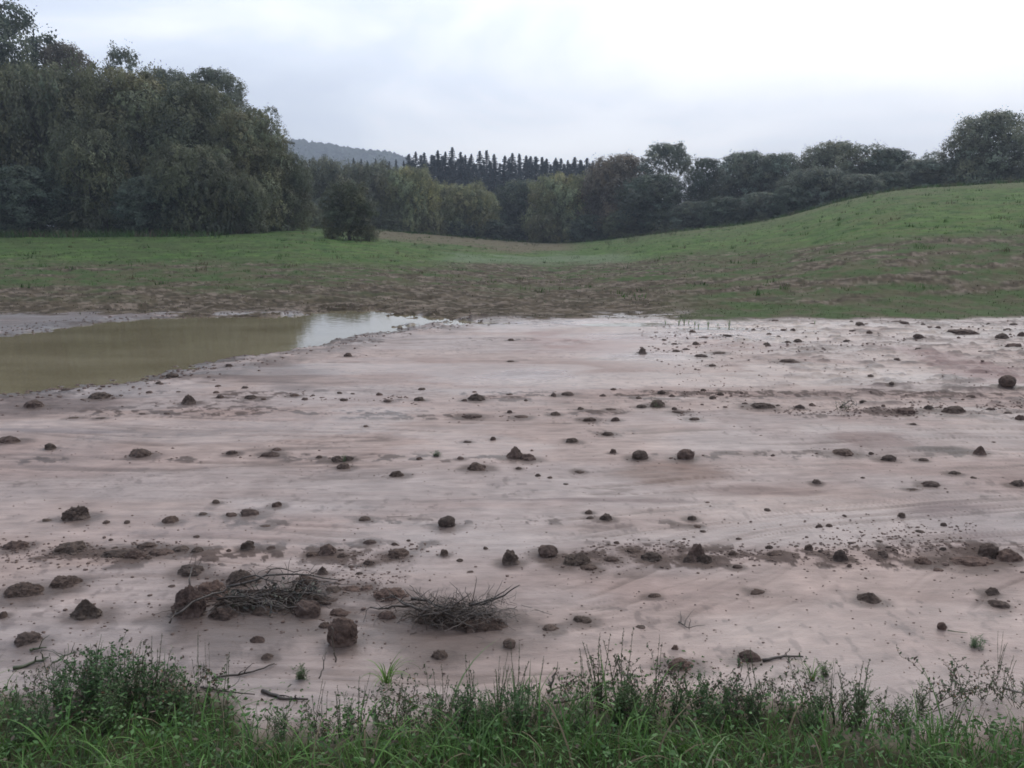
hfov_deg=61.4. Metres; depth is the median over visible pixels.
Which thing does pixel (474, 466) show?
soil clod
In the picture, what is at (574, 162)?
spruce tree
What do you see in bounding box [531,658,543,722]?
seed spike weed
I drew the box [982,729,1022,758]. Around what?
grass tuft
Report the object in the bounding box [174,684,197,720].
bushy weed
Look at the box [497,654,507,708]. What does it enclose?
seed spike weed
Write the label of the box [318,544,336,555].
soil clod
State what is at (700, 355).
soil clod
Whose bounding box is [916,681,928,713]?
bushy weed
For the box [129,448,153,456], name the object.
soil clod
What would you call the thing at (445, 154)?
spruce tree
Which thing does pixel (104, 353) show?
water
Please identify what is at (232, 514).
soil clod
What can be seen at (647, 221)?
shrub
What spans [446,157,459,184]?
spruce tree
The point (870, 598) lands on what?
soil clod
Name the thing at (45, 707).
bushy weed
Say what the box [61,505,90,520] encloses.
soil clod
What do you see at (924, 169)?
broadleaf tree
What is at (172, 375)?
soil clod
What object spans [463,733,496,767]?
grass tuft
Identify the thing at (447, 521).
soil clod
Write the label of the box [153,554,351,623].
branch heap
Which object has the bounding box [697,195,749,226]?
shrub
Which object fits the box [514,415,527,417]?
soil clod
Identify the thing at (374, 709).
bushy weed
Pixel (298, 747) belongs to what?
grass tuft
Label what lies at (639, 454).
soil clod
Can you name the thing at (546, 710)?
bushy weed
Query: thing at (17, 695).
bushy weed
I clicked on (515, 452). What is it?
soil clod
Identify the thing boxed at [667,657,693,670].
soil clod
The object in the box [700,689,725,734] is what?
bushy weed
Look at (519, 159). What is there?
spruce tree
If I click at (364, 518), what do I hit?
soil clod
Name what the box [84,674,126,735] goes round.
bushy weed
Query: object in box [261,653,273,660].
soil clod
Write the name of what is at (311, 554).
soil clod
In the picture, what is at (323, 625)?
soil clod
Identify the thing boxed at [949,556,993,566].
soil clod
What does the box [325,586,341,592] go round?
soil clod
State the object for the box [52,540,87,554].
soil clod
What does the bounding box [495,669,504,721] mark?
seed spike weed
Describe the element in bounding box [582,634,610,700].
seed spike weed
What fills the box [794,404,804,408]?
soil clod
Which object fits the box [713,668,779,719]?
twiggy weed
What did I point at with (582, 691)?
seed spike weed
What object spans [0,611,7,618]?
soil clod
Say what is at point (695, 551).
soil clod
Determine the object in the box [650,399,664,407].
soil clod
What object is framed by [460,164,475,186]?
spruce tree
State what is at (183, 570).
soil clod
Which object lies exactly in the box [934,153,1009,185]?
broadleaf tree
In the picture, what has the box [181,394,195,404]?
soil clod
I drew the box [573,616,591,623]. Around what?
soil clod
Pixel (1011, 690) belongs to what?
stick
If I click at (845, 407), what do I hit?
twiggy weed
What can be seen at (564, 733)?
grass
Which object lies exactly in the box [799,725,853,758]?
grass tuft
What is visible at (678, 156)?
oak tree
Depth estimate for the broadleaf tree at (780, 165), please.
103.24 m
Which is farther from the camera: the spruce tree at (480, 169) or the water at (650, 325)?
the spruce tree at (480, 169)
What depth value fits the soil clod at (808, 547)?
4.84 m
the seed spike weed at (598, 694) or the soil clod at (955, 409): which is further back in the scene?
the soil clod at (955, 409)
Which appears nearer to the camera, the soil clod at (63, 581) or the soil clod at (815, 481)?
the soil clod at (63, 581)
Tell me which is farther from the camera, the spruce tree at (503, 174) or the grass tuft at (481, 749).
the spruce tree at (503, 174)
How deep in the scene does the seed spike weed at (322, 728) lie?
2.92 m
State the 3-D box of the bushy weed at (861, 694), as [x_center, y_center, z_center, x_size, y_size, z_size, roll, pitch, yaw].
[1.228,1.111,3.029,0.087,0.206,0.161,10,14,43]
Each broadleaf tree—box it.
[39,39,96,227]
[97,40,149,110]
[106,174,191,233]
[145,65,202,118]
[176,65,259,145]
[239,103,298,222]
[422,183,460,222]
[492,175,545,238]
[574,149,652,237]
[602,172,691,234]
[683,154,720,211]
[706,148,775,225]
[743,152,812,199]
[796,137,870,176]
[839,139,889,175]
[858,146,919,174]
[888,157,955,186]
[920,150,947,161]
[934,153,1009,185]
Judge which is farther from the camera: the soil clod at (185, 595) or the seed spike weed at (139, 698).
the soil clod at (185, 595)
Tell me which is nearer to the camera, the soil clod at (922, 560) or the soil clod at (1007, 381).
the soil clod at (922, 560)
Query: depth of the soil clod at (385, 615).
4.03 m
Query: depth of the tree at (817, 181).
95.21 m
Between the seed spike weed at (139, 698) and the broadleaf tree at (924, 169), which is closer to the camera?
the seed spike weed at (139, 698)
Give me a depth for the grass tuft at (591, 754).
2.84 m
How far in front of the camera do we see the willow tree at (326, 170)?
107.44 m
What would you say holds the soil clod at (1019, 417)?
on the ground at (738, 480)
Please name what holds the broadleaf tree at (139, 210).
on the ground at (738, 480)
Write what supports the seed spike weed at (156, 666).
on the ground at (738, 480)
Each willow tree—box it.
[0,41,127,232]
[0,57,51,231]
[0,162,91,234]
[38,120,148,232]
[46,56,205,231]
[129,73,257,232]
[141,133,241,234]
[201,106,298,231]
[202,167,271,233]
[261,148,315,231]
[296,154,355,208]
[339,156,402,228]
[375,164,444,234]
[431,178,499,237]
[471,190,502,222]
[517,171,600,241]
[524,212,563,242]
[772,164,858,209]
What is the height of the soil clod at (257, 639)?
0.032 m
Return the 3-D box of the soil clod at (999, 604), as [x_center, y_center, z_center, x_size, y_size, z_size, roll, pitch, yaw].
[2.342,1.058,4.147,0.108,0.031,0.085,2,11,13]
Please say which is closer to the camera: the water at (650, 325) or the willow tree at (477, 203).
the water at (650, 325)
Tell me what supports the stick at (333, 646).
on the ground at (738, 480)
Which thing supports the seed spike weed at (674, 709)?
on the ground at (738, 480)
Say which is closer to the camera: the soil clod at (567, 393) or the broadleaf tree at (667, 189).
the soil clod at (567, 393)
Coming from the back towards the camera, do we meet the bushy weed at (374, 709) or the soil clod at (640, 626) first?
the soil clod at (640, 626)
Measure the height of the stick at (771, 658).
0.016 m
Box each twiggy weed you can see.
[0,678,49,723]
[8,656,88,711]
[22,666,48,693]
[27,644,123,706]
[66,629,161,704]
[93,657,152,711]
[145,656,226,716]
[156,678,228,725]
[209,716,227,733]
[263,709,290,730]
[281,716,302,738]
[296,700,350,738]
[312,706,369,740]
[348,674,425,725]
[371,664,440,731]
[373,677,414,740]
[416,703,454,733]
[463,684,497,719]
[521,700,547,732]
[546,667,587,705]
[557,654,637,717]
[615,657,663,710]
[640,643,680,711]
[660,662,728,724]
[663,653,762,726]
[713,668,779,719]
[713,680,772,729]
[762,665,823,718]
[784,648,856,716]
[816,692,862,726]
[827,660,857,712]
[835,401,854,410]
[845,689,902,723]
[874,686,911,724]
[896,645,982,715]
[939,654,991,708]
[953,661,1002,704]
[983,660,1023,708]
[988,720,1016,738]
[1000,664,1023,697]
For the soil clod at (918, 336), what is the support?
on the ground at (738, 480)
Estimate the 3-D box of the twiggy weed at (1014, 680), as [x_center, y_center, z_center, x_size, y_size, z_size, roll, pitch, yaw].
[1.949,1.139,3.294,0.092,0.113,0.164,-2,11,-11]
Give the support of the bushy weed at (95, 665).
on the ground at (738, 480)
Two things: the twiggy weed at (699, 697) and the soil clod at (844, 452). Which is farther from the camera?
the soil clod at (844, 452)
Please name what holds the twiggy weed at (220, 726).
on the ground at (738, 480)
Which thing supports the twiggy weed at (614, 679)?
on the ground at (738, 480)
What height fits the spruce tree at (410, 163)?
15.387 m
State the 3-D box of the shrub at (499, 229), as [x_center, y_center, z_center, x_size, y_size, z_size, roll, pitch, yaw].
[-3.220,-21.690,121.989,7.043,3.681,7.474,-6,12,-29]
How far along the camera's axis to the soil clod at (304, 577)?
4.33 m
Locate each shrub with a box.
[279,202,322,226]
[312,196,357,227]
[317,178,380,240]
[323,226,341,239]
[361,225,378,241]
[374,213,421,231]
[415,217,448,234]
[442,220,475,236]
[470,219,511,239]
[504,223,530,240]
[567,214,609,241]
[602,210,648,238]
[635,207,676,233]
[664,200,720,230]
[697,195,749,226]
[731,190,780,223]
[765,184,818,218]
[825,173,888,200]
[868,172,919,190]
[920,172,971,185]
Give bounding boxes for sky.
[0,0,1023,221]
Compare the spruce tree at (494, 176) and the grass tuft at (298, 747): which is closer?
the grass tuft at (298, 747)
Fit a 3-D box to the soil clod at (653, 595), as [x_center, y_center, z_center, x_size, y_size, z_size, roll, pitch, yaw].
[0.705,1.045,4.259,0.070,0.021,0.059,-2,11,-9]
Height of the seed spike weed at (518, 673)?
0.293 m
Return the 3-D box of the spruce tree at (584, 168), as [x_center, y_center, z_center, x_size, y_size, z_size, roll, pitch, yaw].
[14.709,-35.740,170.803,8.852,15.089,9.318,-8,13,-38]
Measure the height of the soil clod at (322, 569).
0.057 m
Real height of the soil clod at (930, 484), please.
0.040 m
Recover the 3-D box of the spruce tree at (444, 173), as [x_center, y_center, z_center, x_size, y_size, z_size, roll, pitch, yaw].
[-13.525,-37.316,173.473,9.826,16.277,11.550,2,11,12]
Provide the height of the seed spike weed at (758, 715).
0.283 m
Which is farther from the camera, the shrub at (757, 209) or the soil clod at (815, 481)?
the shrub at (757, 209)
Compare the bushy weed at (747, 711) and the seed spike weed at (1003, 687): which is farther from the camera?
the seed spike weed at (1003, 687)
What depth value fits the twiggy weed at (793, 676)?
3.14 m
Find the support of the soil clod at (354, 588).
on the ground at (738, 480)
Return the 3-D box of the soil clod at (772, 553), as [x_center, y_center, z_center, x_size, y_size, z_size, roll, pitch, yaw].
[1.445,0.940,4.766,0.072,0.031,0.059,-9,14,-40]
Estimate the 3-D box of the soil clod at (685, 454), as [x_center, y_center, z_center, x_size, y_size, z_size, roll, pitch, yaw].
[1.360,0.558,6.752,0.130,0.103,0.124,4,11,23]
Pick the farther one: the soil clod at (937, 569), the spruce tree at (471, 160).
the spruce tree at (471, 160)
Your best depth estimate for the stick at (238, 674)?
3.50 m
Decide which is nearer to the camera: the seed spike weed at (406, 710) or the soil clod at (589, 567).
the seed spike weed at (406, 710)
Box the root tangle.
[361,578,551,638]
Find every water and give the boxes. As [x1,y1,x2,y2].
[0,310,491,394]
[503,323,748,329]
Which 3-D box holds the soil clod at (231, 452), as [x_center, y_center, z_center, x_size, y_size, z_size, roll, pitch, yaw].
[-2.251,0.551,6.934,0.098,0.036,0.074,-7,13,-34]
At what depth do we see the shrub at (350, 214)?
58.15 m
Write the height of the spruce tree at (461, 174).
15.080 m
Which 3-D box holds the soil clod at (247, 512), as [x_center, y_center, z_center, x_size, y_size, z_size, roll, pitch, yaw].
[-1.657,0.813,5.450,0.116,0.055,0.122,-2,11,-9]
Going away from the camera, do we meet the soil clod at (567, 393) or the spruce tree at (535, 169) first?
the soil clod at (567, 393)
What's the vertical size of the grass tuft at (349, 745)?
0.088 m
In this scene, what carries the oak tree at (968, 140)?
on the ground at (738, 480)
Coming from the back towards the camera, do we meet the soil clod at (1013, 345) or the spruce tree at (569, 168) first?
the spruce tree at (569, 168)
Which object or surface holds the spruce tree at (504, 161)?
on the ground at (738, 480)
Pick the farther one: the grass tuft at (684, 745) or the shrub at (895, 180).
the shrub at (895, 180)
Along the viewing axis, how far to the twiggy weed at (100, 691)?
3.15 m
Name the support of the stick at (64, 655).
on the ground at (738, 480)
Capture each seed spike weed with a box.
[42,653,68,706]
[133,640,144,705]
[150,634,162,706]
[192,638,199,705]
[197,643,209,706]
[216,652,229,732]
[308,692,327,740]
[312,679,325,730]
[334,687,353,736]
[355,672,370,731]
[401,684,412,733]
[432,664,457,723]
[465,653,476,719]
[493,666,510,715]
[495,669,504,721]
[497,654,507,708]
[510,642,528,698]
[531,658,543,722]
[579,648,590,720]
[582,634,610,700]
[586,644,604,713]
[603,628,633,695]
[654,635,661,705]
[667,662,686,725]
[744,647,761,728]
[824,658,835,706]
[837,659,870,731]
[948,700,962,736]
[997,637,1006,673]
[1000,655,1015,699]
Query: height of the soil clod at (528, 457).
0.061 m
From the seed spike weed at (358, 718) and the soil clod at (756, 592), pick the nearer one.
the seed spike weed at (358, 718)
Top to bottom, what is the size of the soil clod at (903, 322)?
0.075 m
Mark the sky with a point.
(566, 80)
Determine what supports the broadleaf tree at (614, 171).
on the ground at (738, 480)
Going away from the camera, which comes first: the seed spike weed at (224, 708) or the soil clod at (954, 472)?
the seed spike weed at (224, 708)
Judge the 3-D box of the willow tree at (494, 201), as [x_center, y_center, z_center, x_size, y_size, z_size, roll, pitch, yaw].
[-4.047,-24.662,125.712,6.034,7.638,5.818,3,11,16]
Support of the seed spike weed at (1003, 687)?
on the ground at (738, 480)
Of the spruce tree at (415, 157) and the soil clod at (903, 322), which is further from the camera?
the spruce tree at (415, 157)
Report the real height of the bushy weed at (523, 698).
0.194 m
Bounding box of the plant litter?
[0,231,1023,320]
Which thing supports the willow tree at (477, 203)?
on the ground at (738, 480)
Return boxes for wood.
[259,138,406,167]
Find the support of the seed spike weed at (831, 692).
on the ground at (738, 480)
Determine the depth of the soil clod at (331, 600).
4.19 m
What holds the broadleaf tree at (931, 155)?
on the ground at (738, 480)
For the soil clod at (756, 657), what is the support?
on the ground at (738, 480)
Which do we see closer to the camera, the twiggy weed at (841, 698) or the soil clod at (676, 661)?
the twiggy weed at (841, 698)
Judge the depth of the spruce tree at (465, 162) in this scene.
194.21 m
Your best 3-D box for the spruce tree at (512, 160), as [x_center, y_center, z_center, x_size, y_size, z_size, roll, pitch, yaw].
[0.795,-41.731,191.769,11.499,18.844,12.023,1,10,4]
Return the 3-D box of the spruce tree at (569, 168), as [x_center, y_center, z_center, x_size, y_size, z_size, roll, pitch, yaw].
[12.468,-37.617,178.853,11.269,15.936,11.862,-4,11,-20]
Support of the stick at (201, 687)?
on the ground at (738, 480)
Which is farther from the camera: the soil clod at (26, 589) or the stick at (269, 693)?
the soil clod at (26, 589)
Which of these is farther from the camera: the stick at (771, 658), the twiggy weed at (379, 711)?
the stick at (771, 658)
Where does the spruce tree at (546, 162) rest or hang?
on the ground at (738, 480)
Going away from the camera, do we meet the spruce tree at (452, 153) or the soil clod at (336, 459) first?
the soil clod at (336, 459)
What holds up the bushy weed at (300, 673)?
on the ground at (738, 480)
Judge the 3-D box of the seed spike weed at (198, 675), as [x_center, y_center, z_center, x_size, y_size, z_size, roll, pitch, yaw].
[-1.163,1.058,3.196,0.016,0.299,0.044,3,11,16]
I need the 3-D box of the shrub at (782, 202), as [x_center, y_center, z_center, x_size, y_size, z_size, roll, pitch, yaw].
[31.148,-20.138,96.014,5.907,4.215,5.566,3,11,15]
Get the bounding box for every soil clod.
[0,436,19,443]
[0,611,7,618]
[2,540,28,549]
[3,582,44,597]
[14,631,42,646]
[22,399,44,407]
[44,443,56,449]
[48,575,82,588]
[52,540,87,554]
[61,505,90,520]
[69,599,102,620]
[88,392,110,398]
[101,549,129,557]
[123,549,145,558]
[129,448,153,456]
[137,542,157,549]
[149,548,173,556]
[162,516,178,522]
[166,373,178,376]
[171,584,205,618]
[172,545,188,551]
[177,564,204,575]
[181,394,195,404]
[191,547,203,552]
[195,579,229,599]
[208,607,241,620]
[226,450,237,454]
[226,512,236,516]
[226,569,261,587]
[240,509,258,516]
[240,540,254,549]
[244,395,256,398]
[250,636,264,642]
[251,606,274,615]
[259,451,279,456]
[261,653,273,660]
[271,501,281,506]
[291,575,318,587]
[293,600,320,617]
[305,552,318,556]
[317,566,328,574]
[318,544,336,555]
[318,622,328,628]
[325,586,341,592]
[325,597,337,604]
[327,616,357,647]
[329,608,350,616]
[331,455,342,462]
[336,463,349,468]
[337,553,347,557]
[342,585,360,591]
[344,456,353,460]
[359,516,370,520]
[361,586,371,590]
[363,539,376,544]
[363,560,374,564]
[373,587,405,601]
[377,610,395,619]
[388,548,408,558]
[389,471,403,476]
[414,397,424,400]
[430,649,447,659]
[438,515,454,527]
[440,549,447,555]
[461,414,481,418]
[467,393,484,400]
[467,462,485,470]
[502,550,519,565]
[503,638,515,647]
[506,446,522,458]
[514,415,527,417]
[520,453,535,460]
[538,545,557,557]
[542,624,558,630]
[550,411,560,415]
[561,391,573,395]
[563,552,589,565]
[566,438,578,442]
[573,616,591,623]
[580,564,597,570]
[582,417,595,421]
[599,513,611,520]
[601,432,613,435]
[603,556,619,561]
[626,548,640,553]
[632,450,648,459]
[635,625,644,628]
[636,404,646,407]
[638,347,646,353]
[641,551,661,561]
[648,593,660,597]
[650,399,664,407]
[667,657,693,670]
[672,410,685,412]
[677,449,694,459]
[683,555,693,562]
[687,515,696,520]
[687,543,704,560]
[694,354,707,356]
[696,554,712,563]
[728,550,737,555]
[732,565,742,568]
[737,650,761,661]
[750,403,775,408]
[750,589,764,594]
[767,551,778,555]
[779,359,800,362]
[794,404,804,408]
[804,544,812,550]
[812,479,821,483]
[832,448,853,455]
[833,549,847,561]
[857,592,881,603]
[877,550,887,557]
[880,455,896,461]
[891,321,909,323]
[894,407,915,413]
[897,513,905,517]
[913,334,923,337]
[914,556,931,564]
[920,481,940,486]
[924,405,933,409]
[933,568,943,571]
[937,622,946,630]
[942,406,965,413]
[945,329,979,334]
[948,471,960,474]
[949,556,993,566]
[973,446,986,454]
[978,543,998,558]
[985,587,999,595]
[987,600,1009,608]
[995,333,1008,338]
[996,548,1023,561]
[998,375,1016,386]
[1005,343,1021,346]
[1009,480,1023,486]
[1014,415,1023,419]
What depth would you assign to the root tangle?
3.95 m
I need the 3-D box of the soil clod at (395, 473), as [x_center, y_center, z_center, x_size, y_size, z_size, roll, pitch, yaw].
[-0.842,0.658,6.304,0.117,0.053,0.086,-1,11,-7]
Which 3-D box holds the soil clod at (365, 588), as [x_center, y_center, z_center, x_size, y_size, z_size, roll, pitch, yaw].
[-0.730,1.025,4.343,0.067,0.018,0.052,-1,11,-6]
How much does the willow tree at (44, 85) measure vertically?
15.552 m
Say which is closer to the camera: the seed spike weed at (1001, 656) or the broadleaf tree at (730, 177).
the seed spike weed at (1001, 656)
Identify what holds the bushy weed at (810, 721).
on the ground at (738, 480)
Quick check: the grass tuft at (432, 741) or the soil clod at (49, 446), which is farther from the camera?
the soil clod at (49, 446)
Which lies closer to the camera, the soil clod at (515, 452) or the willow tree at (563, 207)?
the soil clod at (515, 452)
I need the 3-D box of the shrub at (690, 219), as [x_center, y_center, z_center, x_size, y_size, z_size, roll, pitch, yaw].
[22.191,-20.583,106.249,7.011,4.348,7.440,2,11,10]
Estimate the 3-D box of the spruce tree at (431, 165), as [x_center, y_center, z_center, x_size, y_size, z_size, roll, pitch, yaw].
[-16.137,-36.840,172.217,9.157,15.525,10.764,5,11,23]
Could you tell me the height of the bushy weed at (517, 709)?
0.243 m
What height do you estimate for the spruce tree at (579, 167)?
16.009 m
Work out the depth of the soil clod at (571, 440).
7.24 m
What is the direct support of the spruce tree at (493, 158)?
on the ground at (738, 480)
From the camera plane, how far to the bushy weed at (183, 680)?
3.11 m
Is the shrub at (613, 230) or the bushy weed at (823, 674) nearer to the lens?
the bushy weed at (823, 674)
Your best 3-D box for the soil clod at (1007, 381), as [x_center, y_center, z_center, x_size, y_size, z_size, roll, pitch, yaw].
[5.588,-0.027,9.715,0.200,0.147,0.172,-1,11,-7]
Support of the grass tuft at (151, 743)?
on the ground at (738, 480)
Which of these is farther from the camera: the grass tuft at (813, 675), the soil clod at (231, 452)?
the soil clod at (231, 452)
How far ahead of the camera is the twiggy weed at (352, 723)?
2.91 m
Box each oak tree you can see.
[0,0,73,230]
[633,140,693,179]
[936,106,1023,184]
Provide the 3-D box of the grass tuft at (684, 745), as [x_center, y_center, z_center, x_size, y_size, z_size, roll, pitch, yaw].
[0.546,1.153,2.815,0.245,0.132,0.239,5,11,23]
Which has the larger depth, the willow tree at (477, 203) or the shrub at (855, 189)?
the willow tree at (477, 203)
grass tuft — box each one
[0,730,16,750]
[20,724,80,759]
[66,717,128,759]
[128,715,186,761]
[173,728,218,757]
[279,726,311,749]
[333,726,376,754]
[358,649,419,695]
[366,700,434,762]
[407,720,461,763]
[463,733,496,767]
[519,731,565,759]
[568,718,610,755]
[612,719,667,757]
[648,708,708,762]
[697,720,736,755]
[744,713,794,760]
[792,659,838,689]
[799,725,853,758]
[879,740,897,757]
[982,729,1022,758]
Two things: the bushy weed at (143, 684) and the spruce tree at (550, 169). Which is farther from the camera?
the spruce tree at (550, 169)
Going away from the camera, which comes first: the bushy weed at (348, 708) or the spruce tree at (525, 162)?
the bushy weed at (348, 708)
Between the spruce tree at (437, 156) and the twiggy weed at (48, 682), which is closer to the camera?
the twiggy weed at (48, 682)
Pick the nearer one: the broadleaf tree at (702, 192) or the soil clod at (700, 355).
the soil clod at (700, 355)
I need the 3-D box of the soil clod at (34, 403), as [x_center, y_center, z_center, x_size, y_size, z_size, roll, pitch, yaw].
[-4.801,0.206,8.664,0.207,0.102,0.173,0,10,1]
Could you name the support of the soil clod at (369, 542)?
on the ground at (738, 480)
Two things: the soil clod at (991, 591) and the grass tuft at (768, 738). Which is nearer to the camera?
the grass tuft at (768, 738)
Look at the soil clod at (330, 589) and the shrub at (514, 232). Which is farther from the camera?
the shrub at (514, 232)
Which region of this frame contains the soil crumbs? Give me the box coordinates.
[0,301,1023,676]
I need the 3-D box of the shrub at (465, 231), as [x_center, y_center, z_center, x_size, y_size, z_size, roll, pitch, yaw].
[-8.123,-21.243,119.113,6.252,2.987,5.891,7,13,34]
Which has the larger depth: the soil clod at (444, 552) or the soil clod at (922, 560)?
the soil clod at (444, 552)
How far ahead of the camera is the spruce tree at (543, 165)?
168.08 m
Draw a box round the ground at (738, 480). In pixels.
[0,182,1023,767]
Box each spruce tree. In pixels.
[404,160,416,190]
[405,154,414,164]
[412,152,421,168]
[419,152,427,168]
[425,160,440,185]
[430,150,447,179]
[432,158,444,182]
[438,157,454,185]
[441,152,452,182]
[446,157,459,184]
[448,147,457,177]
[453,164,466,196]
[454,152,467,182]
[458,155,470,184]
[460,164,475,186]
[467,154,476,178]
[469,164,477,189]
[473,163,489,190]
[475,151,484,189]
[477,150,496,192]
[483,161,497,194]
[486,161,503,212]
[487,154,501,187]
[494,164,509,218]
[498,155,510,196]
[505,163,518,184]
[506,153,517,178]
[512,153,527,183]
[515,164,523,181]
[521,161,534,180]
[522,155,531,180]
[527,160,540,193]
[529,156,539,181]
[536,157,545,179]
[536,163,550,183]
[544,158,553,174]
[547,164,554,199]
[553,160,562,178]
[558,158,566,173]
[559,164,572,239]
[565,163,575,178]
[571,157,578,171]
[574,160,597,216]
[580,164,590,213]
[584,158,589,172]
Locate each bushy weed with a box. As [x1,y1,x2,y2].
[0,694,33,745]
[10,686,21,714]
[25,685,54,738]
[38,644,79,724]
[57,634,127,719]
[70,659,95,699]
[82,644,112,690]
[83,639,143,717]
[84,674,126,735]
[118,646,185,715]
[144,665,193,719]
[166,678,181,719]
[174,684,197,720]
[241,718,251,737]
[264,697,292,741]
[289,663,309,679]
[341,691,356,735]
[369,701,382,726]
[371,717,386,742]
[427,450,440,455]
[428,687,443,729]
[449,675,489,735]
[450,686,468,734]
[473,689,503,737]
[499,668,535,738]
[513,682,538,728]
[536,694,555,725]
[565,700,589,740]
[601,671,640,724]
[613,693,629,725]
[629,683,640,713]
[629,685,662,730]
[665,679,696,725]
[682,669,712,719]
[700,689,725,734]
[720,672,743,725]
[738,675,772,728]
[781,685,794,721]
[798,694,818,734]
[809,678,830,725]
[816,659,833,677]
[845,668,879,726]
[882,719,893,734]
[893,692,916,728]
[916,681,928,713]
[942,712,953,730]
[969,634,986,648]
[987,724,997,739]
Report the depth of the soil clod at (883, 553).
4.74 m
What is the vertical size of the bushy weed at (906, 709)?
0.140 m
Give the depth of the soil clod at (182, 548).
4.85 m
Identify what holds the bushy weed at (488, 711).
on the ground at (738, 480)
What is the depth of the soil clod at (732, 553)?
4.78 m
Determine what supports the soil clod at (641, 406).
on the ground at (738, 480)
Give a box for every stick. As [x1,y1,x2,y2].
[13,650,48,669]
[29,635,48,650]
[43,645,75,663]
[200,675,254,694]
[211,663,274,678]
[261,689,307,699]
[319,649,327,678]
[331,626,336,662]
[546,662,567,693]
[554,685,590,703]
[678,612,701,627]
[762,655,802,661]
[1004,687,1023,694]
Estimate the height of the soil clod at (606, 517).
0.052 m
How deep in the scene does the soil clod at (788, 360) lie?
11.46 m
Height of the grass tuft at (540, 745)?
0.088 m
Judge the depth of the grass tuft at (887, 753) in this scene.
2.80 m
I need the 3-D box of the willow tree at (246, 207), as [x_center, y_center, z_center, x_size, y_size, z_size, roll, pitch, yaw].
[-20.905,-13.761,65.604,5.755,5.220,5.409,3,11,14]
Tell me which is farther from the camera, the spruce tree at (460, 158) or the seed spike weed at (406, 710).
the spruce tree at (460, 158)
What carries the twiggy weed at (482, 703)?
on the ground at (738, 480)
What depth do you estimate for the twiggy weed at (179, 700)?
3.04 m
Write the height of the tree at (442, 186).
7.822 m
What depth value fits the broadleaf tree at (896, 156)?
99.51 m
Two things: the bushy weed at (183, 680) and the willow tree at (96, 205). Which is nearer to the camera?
the bushy weed at (183, 680)
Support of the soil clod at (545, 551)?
on the ground at (738, 480)
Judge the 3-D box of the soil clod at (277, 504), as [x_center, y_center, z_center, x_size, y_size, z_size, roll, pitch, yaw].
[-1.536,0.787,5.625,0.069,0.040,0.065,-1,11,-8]
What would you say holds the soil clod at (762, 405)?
on the ground at (738, 480)
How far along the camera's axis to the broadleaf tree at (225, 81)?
79.32 m
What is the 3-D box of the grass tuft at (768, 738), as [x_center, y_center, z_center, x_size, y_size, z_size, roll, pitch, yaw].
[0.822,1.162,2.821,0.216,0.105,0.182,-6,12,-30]
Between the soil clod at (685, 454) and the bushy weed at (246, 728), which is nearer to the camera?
the bushy weed at (246, 728)
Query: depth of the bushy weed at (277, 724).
2.92 m
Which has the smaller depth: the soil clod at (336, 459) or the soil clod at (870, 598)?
the soil clod at (870, 598)
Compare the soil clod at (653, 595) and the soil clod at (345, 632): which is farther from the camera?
the soil clod at (653, 595)
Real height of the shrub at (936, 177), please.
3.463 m
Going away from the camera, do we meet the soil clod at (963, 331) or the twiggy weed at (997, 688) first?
the twiggy weed at (997, 688)
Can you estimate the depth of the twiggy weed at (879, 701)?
3.06 m
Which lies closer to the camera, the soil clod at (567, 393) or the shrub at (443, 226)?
the soil clod at (567, 393)
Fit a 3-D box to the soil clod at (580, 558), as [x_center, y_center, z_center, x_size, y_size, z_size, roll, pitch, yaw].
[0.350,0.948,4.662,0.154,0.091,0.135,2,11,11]
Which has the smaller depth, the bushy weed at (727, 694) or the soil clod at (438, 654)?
the bushy weed at (727, 694)
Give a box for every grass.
[0,178,1023,300]
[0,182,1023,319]
[0,641,1023,767]
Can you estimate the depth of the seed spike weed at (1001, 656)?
3.49 m
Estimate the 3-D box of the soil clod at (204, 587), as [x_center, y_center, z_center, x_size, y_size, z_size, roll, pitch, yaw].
[-1.487,1.026,4.286,0.185,0.099,0.162,4,11,22]
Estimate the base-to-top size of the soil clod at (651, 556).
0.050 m
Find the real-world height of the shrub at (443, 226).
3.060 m
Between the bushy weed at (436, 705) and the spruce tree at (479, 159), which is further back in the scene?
the spruce tree at (479, 159)
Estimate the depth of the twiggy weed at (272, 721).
2.98 m
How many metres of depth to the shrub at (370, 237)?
57.98 m
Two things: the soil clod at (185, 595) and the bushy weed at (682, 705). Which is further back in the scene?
the soil clod at (185, 595)
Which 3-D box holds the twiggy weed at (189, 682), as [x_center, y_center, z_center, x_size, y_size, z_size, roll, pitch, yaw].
[-1.205,1.096,3.139,0.178,0.245,0.316,9,14,39]
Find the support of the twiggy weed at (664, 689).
on the ground at (738, 480)
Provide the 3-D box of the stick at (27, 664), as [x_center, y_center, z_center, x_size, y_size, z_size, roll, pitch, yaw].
[-2.004,1.132,3.587,0.118,0.080,0.083,-2,11,-12]
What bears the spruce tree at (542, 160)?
on the ground at (738, 480)

